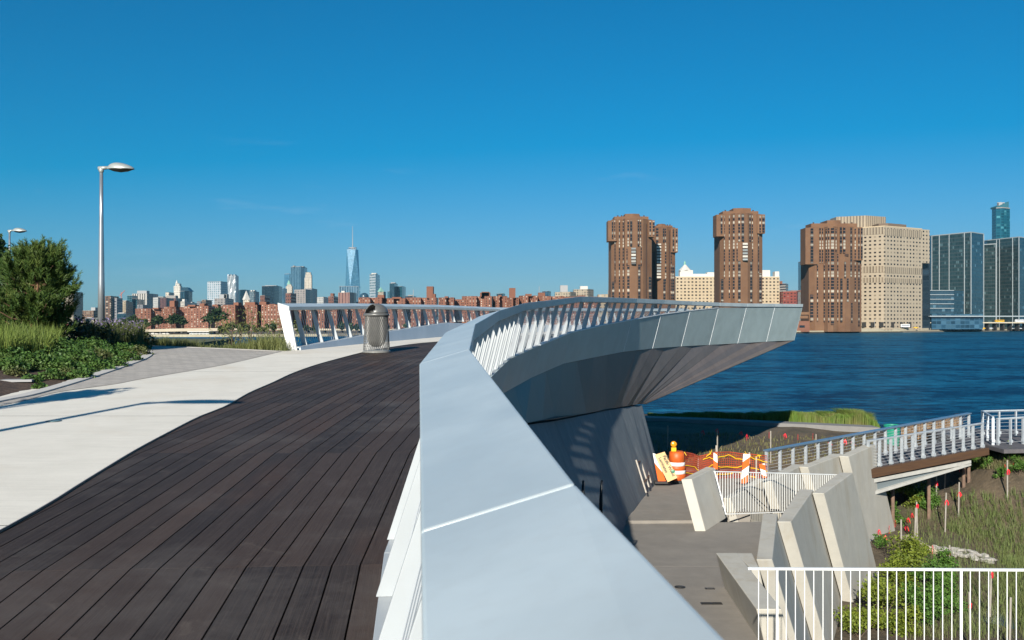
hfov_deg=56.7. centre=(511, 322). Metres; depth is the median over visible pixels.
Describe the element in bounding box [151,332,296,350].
reeds
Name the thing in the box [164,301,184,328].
brick apartment block
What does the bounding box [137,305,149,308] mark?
city building
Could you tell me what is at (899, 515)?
bush
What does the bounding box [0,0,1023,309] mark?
sky
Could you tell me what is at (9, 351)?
bush
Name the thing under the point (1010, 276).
glass office tower
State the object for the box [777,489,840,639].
concrete fin wall
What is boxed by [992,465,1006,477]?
bush
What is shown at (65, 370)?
bush
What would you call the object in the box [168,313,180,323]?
tree
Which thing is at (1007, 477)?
survey stake
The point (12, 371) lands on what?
bush
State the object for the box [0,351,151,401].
bed kerb
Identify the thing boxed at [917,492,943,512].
bush
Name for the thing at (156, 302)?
city building
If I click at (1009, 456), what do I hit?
bush
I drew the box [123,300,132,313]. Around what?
city building
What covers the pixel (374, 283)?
office tower
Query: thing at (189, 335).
quay wall
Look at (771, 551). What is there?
concrete fin wall
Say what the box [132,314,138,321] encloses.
tree
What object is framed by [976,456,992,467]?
bush
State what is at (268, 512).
boardwalk
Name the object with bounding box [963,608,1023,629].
channel water
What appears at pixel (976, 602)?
sparse sedge
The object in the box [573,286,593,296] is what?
office tower
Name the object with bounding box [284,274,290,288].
office tower
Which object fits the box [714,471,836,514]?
picket balustrade
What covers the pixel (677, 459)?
traffic drum
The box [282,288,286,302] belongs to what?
office tower
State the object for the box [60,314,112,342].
shrub
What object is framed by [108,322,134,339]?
shrub
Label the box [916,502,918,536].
survey stake
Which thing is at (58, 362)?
bush
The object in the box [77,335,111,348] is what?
bush
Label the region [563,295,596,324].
brick apartment block
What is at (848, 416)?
shoreline grass
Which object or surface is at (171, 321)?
tree
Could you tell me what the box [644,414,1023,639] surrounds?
wetland ground
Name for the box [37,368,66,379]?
bush
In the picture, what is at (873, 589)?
bush
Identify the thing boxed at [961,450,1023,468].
bank grass
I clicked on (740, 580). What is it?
concrete fin wall
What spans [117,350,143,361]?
bush
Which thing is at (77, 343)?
bush
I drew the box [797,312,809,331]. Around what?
podium building
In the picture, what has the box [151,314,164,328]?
tree
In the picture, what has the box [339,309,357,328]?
brick apartment block
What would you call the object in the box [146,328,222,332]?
elevated highway
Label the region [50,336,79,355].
bush
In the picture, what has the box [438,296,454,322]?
brick apartment block
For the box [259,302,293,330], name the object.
brick apartment block
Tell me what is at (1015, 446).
lookout deck
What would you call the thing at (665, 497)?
terrace floor
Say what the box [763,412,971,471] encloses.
cable railing
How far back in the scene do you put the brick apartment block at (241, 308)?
989.50 m
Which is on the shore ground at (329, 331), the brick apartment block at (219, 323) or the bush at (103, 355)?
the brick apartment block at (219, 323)
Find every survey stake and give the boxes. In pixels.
[900,519,901,554]
[914,508,916,536]
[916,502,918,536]
[944,493,948,531]
[957,482,961,516]
[968,592,971,639]
[989,571,992,616]
[1007,460,1009,496]
[1009,597,1011,639]
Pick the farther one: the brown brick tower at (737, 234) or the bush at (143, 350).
the brown brick tower at (737, 234)
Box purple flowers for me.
[75,316,143,334]
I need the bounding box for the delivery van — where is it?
[1014,319,1023,321]
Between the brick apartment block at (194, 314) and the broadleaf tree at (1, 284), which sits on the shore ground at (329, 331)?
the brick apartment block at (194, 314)
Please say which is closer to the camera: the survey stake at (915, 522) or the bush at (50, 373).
the bush at (50, 373)
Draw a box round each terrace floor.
[621,522,761,578]
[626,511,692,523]
[634,469,782,521]
[653,566,757,639]
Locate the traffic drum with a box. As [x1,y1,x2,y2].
[669,450,685,483]
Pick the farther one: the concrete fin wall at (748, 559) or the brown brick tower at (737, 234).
the brown brick tower at (737, 234)
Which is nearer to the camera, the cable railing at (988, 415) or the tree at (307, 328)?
the cable railing at (988, 415)
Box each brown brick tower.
[606,214,654,322]
[652,224,677,313]
[713,208,764,307]
[800,220,862,331]
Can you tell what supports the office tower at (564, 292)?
on the shore ground at (329, 331)
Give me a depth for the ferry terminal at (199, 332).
689.00 m
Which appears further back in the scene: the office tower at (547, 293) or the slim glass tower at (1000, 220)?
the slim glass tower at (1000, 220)
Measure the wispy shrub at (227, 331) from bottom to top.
0.969 m
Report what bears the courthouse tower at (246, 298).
on the shore ground at (329, 331)
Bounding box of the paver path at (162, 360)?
[0,346,281,405]
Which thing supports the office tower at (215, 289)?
on the shore ground at (329, 331)
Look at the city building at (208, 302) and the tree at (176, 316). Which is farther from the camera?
the city building at (208, 302)
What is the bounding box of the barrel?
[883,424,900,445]
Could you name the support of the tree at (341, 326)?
on the shore ground at (329, 331)
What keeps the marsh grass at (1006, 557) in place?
on the wetland ground at (983, 480)
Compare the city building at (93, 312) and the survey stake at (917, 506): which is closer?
the survey stake at (917, 506)
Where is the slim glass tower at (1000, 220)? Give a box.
[990,201,1009,238]
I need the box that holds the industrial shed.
[85,317,109,322]
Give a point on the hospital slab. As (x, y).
(689, 286)
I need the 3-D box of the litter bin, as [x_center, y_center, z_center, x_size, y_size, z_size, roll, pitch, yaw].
[-2.760,0.119,19.342,0.570,1.000,0.570,0,0,0]
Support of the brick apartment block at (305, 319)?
on the shore ground at (329, 331)
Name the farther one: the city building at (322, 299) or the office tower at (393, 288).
the office tower at (393, 288)
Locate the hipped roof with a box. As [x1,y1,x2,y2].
[377,287,383,294]
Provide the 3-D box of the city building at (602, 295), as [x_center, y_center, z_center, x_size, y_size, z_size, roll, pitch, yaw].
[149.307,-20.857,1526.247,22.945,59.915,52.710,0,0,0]
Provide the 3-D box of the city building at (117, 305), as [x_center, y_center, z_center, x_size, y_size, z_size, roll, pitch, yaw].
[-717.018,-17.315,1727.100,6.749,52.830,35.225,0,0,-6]
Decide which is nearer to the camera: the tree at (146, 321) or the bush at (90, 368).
the bush at (90, 368)
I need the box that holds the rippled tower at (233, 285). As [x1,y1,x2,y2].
[227,274,238,304]
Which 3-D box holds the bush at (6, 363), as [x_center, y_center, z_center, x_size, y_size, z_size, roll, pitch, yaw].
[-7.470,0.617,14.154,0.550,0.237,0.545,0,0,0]
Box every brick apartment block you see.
[135,308,163,329]
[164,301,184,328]
[184,303,214,327]
[212,305,222,327]
[223,302,260,330]
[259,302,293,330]
[294,310,314,330]
[315,309,338,328]
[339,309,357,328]
[358,295,385,327]
[384,297,406,328]
[406,286,437,326]
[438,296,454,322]
[455,299,461,322]
[462,292,491,322]
[492,295,506,311]
[507,288,518,322]
[519,294,537,324]
[538,293,563,323]
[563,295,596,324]
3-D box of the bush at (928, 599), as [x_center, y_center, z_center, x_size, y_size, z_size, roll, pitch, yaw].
[11.330,7.699,25.854,1.487,1.196,1.778,0,0,0]
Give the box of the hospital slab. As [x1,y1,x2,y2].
[675,270,779,309]
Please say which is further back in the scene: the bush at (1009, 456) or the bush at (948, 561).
the bush at (1009, 456)
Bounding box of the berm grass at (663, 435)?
[653,432,872,463]
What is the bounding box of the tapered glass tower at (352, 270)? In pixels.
[345,226,360,297]
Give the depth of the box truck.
964.80 m
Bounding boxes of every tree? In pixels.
[0,233,12,269]
[0,234,83,338]
[0,275,14,293]
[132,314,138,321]
[143,319,150,328]
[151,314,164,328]
[164,314,175,328]
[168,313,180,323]
[175,316,187,327]
[200,312,216,325]
[210,306,228,327]
[270,323,276,330]
[303,324,311,333]
[336,322,344,330]
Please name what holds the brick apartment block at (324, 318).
on the shore ground at (329, 331)
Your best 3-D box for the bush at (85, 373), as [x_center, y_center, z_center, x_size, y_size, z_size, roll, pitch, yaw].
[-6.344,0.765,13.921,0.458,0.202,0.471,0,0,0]
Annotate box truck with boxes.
[900,324,909,326]
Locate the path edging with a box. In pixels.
[0,334,553,531]
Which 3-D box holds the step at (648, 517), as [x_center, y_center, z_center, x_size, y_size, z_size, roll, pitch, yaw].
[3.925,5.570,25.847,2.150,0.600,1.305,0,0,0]
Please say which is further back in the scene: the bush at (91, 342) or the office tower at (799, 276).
the office tower at (799, 276)
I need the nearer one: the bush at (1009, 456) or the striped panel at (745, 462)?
the striped panel at (745, 462)
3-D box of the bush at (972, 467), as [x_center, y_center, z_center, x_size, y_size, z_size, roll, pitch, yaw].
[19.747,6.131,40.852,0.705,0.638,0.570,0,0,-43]
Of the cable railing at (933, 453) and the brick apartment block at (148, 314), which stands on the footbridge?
the cable railing at (933, 453)
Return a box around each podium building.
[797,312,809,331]
[930,290,963,313]
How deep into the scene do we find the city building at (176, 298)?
2613.26 m
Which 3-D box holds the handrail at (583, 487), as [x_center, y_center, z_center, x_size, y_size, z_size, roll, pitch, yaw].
[1.294,3.530,17.150,0.048,1.540,1.349,0,0,5]
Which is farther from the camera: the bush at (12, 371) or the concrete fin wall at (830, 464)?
the concrete fin wall at (830, 464)
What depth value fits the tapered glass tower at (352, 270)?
5409.47 m
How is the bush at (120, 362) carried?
on the bed mulch
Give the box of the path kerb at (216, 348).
[148,345,274,350]
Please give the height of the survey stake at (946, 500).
1.578 m
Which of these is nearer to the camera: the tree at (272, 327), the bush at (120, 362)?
the bush at (120, 362)
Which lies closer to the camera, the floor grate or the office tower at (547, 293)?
the floor grate
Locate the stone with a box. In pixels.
[983,557,996,561]
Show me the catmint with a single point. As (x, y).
(139, 335)
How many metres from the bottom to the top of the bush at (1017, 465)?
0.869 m
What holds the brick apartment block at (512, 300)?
on the shore ground at (329, 331)
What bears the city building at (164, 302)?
on the shore ground at (329, 331)
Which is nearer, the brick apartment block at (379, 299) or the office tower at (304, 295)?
the brick apartment block at (379, 299)
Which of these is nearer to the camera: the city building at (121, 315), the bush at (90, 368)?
the bush at (90, 368)
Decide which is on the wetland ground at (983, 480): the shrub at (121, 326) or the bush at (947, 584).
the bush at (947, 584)
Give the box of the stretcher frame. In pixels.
[635,460,651,492]
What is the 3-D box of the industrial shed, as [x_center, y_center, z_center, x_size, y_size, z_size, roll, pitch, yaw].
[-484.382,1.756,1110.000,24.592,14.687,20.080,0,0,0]
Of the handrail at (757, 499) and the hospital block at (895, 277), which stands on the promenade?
the hospital block at (895, 277)
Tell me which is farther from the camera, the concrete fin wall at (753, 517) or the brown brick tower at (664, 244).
the brown brick tower at (664, 244)
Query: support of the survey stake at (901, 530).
on the wetland ground at (983, 480)
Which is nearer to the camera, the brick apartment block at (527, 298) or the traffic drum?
the traffic drum
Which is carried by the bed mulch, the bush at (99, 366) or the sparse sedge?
the bush at (99, 366)
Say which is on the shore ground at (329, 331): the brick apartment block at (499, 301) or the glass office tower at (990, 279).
the brick apartment block at (499, 301)
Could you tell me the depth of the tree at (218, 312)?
888.08 m
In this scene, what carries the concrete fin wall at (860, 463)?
on the wetland ground at (983, 480)
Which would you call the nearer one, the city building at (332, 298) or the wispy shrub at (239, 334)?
the wispy shrub at (239, 334)
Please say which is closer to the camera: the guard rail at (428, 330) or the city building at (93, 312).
the guard rail at (428, 330)
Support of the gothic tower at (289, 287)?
on the shore ground at (329, 331)
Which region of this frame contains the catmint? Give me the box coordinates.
[74,317,150,347]
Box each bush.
[0,345,29,364]
[0,356,31,370]
[1,365,28,375]
[14,350,51,369]
[20,373,43,382]
[30,382,47,388]
[35,345,64,362]
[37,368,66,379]
[44,356,81,370]
[46,344,102,366]
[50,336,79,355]
[58,367,79,376]
[60,338,89,350]
[66,368,96,379]
[74,347,118,364]
[76,364,97,373]
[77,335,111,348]
[85,359,115,370]
[89,344,119,355]
[106,355,128,366]
[112,342,138,353]
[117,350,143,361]
[124,341,146,348]
[125,344,153,355]
[833,603,882,637]
[857,574,906,631]
[865,573,906,610]
[872,534,889,549]
[876,552,930,588]
[880,604,923,637]
[882,530,927,571]
[886,485,907,499]
[890,506,907,525]
[896,482,918,495]
[898,581,956,625]
[901,486,926,508]
[903,538,931,556]
[907,558,957,591]
[910,480,941,507]
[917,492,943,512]
[918,571,967,614]
[923,547,958,580]
[966,458,976,470]
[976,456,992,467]
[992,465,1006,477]
[1003,447,1018,462]
[1008,455,1023,474]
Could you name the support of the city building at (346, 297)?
on the shore ground at (329, 331)
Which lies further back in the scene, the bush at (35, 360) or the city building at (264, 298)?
the city building at (264, 298)
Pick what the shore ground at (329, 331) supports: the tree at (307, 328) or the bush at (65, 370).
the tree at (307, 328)
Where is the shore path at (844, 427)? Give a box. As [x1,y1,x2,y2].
[645,416,879,431]
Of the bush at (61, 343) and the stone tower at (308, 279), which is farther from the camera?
the stone tower at (308, 279)
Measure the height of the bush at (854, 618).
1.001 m
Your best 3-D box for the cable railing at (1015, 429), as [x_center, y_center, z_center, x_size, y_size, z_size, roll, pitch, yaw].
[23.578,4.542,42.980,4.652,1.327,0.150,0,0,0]
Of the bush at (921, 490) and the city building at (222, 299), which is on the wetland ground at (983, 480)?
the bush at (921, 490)
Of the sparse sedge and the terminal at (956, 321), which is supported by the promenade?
the terminal at (956, 321)
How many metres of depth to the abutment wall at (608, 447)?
25.57 m
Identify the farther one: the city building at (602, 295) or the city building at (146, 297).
the city building at (146, 297)
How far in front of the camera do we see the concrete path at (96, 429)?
9.81 m
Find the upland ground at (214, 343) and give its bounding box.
[150,338,233,347]
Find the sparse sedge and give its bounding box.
[904,502,1023,639]
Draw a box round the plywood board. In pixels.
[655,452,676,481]
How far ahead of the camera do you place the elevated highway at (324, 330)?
803.00 m
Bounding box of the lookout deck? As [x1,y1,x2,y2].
[926,429,1023,452]
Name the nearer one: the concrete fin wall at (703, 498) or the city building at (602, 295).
the concrete fin wall at (703, 498)
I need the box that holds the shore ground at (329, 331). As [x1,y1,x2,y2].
[146,330,1021,335]
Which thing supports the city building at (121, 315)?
on the shore ground at (329, 331)
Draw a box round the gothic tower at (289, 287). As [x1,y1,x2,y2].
[286,281,292,292]
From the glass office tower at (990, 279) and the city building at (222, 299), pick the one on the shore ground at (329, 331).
the city building at (222, 299)
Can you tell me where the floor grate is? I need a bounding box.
[700,602,722,604]
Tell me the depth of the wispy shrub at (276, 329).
21.84 m
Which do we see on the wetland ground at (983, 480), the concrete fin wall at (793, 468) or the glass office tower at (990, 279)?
the concrete fin wall at (793, 468)
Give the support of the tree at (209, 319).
on the shore ground at (329, 331)
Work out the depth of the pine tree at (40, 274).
17.74 m
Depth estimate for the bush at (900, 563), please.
28.95 m
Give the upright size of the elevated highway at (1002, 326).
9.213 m
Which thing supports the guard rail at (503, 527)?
on the deck bed
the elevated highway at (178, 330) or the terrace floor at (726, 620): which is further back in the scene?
the elevated highway at (178, 330)
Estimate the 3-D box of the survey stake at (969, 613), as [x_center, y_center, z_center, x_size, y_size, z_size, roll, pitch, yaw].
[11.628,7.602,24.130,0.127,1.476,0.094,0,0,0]
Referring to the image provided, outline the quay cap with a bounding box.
[797,329,1021,331]
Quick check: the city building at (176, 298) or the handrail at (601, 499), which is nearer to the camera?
the handrail at (601, 499)
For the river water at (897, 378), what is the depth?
173.76 m
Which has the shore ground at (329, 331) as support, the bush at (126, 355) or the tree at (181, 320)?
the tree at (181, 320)
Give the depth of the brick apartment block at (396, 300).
1017.81 m
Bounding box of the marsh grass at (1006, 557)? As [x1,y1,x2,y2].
[946,486,1023,630]
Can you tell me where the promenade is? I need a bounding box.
[861,328,999,329]
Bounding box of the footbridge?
[871,437,989,527]
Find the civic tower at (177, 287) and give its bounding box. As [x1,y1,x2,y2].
[174,281,181,297]
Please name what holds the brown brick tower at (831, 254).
on the promenade
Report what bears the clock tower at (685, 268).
on the shore ground at (329, 331)
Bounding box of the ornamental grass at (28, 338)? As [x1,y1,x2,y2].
[0,320,66,360]
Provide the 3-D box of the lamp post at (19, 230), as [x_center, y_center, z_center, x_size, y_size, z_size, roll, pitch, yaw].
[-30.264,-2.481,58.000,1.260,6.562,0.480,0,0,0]
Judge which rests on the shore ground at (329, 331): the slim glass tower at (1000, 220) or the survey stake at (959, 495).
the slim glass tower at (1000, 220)
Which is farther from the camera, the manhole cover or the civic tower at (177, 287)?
the civic tower at (177, 287)
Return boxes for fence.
[684,445,767,478]
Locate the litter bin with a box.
[362,303,390,352]
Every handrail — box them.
[582,480,584,494]
[599,480,602,513]
[736,488,781,511]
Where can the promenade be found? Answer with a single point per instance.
(901, 329)
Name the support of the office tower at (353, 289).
on the shore ground at (329, 331)
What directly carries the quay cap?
on the quay wall at (856, 332)
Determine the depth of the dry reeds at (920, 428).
46.82 m
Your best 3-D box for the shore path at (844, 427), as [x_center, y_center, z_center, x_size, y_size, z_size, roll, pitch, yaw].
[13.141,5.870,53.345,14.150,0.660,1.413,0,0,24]
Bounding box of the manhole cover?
[674,585,685,588]
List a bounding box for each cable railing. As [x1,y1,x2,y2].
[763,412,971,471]
[866,422,984,466]
[981,409,1023,436]
[981,410,994,444]
[996,416,1023,444]
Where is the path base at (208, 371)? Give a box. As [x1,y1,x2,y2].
[185,371,231,371]
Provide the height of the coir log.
0.336 m
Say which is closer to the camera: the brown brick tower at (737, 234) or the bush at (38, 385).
the bush at (38, 385)
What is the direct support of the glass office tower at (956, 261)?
on the promenade
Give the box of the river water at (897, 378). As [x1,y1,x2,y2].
[154,331,1023,434]
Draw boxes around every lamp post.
[8,228,26,321]
[98,163,134,323]
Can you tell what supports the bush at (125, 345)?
on the bed mulch
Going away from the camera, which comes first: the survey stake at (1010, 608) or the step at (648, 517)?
the survey stake at (1010, 608)
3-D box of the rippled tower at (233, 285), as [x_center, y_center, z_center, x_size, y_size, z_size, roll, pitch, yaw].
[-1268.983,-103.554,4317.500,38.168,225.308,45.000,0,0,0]
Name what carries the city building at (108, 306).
on the shore ground at (329, 331)
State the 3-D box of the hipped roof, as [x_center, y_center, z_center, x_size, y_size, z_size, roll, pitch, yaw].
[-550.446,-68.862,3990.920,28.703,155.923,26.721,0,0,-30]
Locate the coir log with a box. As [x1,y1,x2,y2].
[897,534,936,553]
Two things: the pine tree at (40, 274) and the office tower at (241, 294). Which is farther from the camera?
the office tower at (241, 294)
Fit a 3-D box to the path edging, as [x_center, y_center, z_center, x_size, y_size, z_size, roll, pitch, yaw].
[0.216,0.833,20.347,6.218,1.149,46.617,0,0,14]
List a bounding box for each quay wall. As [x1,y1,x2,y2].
[151,334,327,336]
[796,331,902,332]
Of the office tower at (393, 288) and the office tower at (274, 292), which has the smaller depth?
the office tower at (274, 292)
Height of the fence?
1.424 m
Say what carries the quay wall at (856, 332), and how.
on the shore ground at (329, 331)
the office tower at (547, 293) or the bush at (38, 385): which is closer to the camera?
the bush at (38, 385)
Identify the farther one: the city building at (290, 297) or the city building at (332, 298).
the city building at (332, 298)
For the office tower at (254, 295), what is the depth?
3930.62 m
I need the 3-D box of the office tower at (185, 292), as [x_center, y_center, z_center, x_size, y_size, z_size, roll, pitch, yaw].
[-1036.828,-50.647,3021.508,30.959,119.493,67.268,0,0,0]
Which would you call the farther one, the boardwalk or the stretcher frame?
the stretcher frame
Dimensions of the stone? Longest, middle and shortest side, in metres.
0.438 x 0.284 x 0.156 m
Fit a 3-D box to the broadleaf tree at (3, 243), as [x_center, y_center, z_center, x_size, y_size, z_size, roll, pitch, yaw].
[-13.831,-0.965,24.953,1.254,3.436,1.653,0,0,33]
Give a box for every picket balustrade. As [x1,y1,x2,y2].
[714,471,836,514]
[747,567,1023,639]
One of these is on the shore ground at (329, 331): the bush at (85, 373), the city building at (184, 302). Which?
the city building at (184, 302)
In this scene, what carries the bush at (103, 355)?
on the bed mulch
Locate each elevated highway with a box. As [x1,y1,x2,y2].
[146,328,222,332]
[234,328,394,332]
[930,322,1023,330]
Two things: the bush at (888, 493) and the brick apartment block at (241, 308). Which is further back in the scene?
the brick apartment block at (241, 308)
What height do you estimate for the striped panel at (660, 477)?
0.964 m
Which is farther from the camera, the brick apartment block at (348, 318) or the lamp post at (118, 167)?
the brick apartment block at (348, 318)
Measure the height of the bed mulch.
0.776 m
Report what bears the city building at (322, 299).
on the shore ground at (329, 331)
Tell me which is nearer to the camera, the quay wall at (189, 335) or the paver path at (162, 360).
the paver path at (162, 360)
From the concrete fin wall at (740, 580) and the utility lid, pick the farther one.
the concrete fin wall at (740, 580)
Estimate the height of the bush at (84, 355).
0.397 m
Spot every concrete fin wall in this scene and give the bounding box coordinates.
[682,467,727,530]
[716,553,788,639]
[723,479,771,521]
[737,553,762,584]
[757,514,811,639]
[762,464,805,518]
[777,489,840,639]
[799,454,842,491]
[813,473,877,601]
[839,444,894,540]
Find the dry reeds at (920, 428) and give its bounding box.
[901,417,965,439]
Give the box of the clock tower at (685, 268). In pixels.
[679,261,692,273]
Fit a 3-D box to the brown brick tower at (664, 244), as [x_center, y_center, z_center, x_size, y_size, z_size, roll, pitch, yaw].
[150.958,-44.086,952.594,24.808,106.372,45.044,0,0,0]
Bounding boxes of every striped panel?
[653,453,670,483]
[713,453,717,468]
[736,454,750,484]
[759,463,766,477]
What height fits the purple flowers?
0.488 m
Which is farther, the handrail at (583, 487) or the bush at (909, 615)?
the bush at (909, 615)
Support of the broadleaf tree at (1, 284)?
on the upland ground at (214, 343)
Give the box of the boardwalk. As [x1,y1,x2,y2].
[0,337,544,639]
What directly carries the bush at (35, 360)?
on the bed mulch
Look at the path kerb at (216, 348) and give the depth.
20.92 m
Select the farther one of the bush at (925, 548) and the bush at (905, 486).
the bush at (905, 486)
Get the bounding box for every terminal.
[187,331,215,333]
[928,314,1023,328]
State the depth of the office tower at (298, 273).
4924.69 m
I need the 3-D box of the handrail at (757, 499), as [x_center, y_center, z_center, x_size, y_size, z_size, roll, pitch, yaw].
[7.147,5.197,27.453,2.133,0.993,0.171,0,0,-35]
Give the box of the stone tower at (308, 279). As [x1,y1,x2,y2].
[305,272,311,288]
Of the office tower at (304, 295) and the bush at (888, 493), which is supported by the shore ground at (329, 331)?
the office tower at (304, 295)
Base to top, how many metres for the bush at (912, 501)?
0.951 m
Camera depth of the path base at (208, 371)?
15.23 m
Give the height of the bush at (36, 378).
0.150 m
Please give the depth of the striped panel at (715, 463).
31.30 m
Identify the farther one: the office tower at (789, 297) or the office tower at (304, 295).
the office tower at (304, 295)
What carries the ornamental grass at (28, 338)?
on the bed mulch
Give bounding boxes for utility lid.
[2,379,34,381]
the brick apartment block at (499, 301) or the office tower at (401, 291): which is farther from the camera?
the office tower at (401, 291)
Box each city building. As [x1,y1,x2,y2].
[83,307,97,321]
[105,296,118,321]
[113,298,122,322]
[117,313,131,319]
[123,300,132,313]
[127,295,137,313]
[132,291,157,308]
[134,299,143,313]
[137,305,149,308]
[153,297,165,307]
[160,298,173,308]
[166,295,181,306]
[181,299,190,306]
[202,299,211,305]
[214,294,232,305]
[260,295,269,303]
[286,293,295,302]
[317,297,327,302]
[328,293,337,302]
[338,291,355,302]
[597,294,607,323]
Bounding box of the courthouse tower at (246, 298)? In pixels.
[242,291,250,304]
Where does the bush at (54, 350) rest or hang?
on the bed mulch
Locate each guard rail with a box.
[278,303,683,349]
[373,296,802,639]
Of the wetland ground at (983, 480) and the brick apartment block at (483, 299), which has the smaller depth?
the wetland ground at (983, 480)
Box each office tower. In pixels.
[65,292,82,320]
[180,287,193,301]
[207,281,227,304]
[239,290,250,304]
[250,290,258,304]
[262,285,281,303]
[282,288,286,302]
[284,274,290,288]
[291,266,306,292]
[294,289,312,302]
[307,288,316,302]
[339,286,358,301]
[370,273,379,297]
[390,282,397,297]
[397,286,405,297]
[542,291,550,295]
[555,285,575,296]
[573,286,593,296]
[780,281,787,291]
[780,290,800,303]
[798,262,800,289]
[798,291,800,320]
[930,232,983,327]
[984,236,1023,328]
[984,243,996,327]
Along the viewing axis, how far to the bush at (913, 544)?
30.78 m
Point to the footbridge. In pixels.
(897, 474)
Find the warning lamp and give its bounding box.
[671,441,676,451]
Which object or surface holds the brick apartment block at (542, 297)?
on the shore ground at (329, 331)
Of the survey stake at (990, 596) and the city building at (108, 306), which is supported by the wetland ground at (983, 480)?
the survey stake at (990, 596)
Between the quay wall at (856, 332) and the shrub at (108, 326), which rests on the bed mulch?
the shrub at (108, 326)
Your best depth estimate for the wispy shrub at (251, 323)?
21.79 m
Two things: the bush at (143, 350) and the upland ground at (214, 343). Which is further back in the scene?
the upland ground at (214, 343)
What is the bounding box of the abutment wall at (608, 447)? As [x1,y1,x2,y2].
[527,405,657,532]
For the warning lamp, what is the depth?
31.05 m
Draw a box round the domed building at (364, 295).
[360,293,368,297]
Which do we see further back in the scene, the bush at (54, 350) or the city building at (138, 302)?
the city building at (138, 302)
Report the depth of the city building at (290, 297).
1710.95 m
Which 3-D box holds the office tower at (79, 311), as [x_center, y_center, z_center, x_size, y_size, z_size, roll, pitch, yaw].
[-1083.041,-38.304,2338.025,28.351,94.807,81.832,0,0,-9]
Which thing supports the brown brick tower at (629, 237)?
on the shore ground at (329, 331)
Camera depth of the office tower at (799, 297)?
1175.73 m
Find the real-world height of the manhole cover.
0.018 m
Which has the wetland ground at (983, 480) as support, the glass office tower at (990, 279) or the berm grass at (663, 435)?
the berm grass at (663, 435)
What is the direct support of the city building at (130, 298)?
on the shore ground at (329, 331)
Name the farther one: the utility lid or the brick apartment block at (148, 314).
the brick apartment block at (148, 314)
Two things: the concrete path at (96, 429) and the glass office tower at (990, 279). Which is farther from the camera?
the glass office tower at (990, 279)
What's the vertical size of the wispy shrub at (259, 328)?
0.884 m
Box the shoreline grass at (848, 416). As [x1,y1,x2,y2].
[648,407,880,427]
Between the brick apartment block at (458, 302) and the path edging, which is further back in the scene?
the brick apartment block at (458, 302)
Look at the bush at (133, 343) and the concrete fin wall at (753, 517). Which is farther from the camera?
the concrete fin wall at (753, 517)
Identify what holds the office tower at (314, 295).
on the shore ground at (329, 331)
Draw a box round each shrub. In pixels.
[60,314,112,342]
[67,319,122,345]
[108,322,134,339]
[125,327,156,345]
[188,315,254,346]
[201,321,267,347]
[213,306,281,343]
[238,318,304,344]
[240,319,298,340]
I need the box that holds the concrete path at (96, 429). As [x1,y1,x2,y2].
[0,331,561,528]
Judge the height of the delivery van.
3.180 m
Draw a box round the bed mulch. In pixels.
[0,358,127,395]
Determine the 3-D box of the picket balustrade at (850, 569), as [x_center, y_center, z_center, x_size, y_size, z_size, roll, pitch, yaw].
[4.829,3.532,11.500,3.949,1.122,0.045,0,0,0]
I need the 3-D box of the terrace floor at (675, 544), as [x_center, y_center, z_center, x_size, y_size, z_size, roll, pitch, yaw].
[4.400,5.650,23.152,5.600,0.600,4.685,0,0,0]
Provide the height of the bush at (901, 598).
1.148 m
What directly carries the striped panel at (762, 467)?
on the terrace floor at (665, 497)
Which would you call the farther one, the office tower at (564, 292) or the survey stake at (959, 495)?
the office tower at (564, 292)
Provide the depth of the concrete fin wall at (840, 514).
27.29 m
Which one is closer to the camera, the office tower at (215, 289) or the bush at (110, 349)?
the bush at (110, 349)
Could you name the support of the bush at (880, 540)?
on the wetland ground at (983, 480)
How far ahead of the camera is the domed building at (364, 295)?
3807.33 m
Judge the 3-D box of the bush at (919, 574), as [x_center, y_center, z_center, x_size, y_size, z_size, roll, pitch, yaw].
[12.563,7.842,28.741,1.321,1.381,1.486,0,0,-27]
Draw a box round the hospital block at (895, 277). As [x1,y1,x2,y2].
[830,215,929,329]
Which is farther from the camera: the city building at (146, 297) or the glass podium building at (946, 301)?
the city building at (146, 297)
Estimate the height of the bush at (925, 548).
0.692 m
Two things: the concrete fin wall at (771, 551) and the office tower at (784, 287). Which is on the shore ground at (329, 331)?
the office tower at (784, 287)

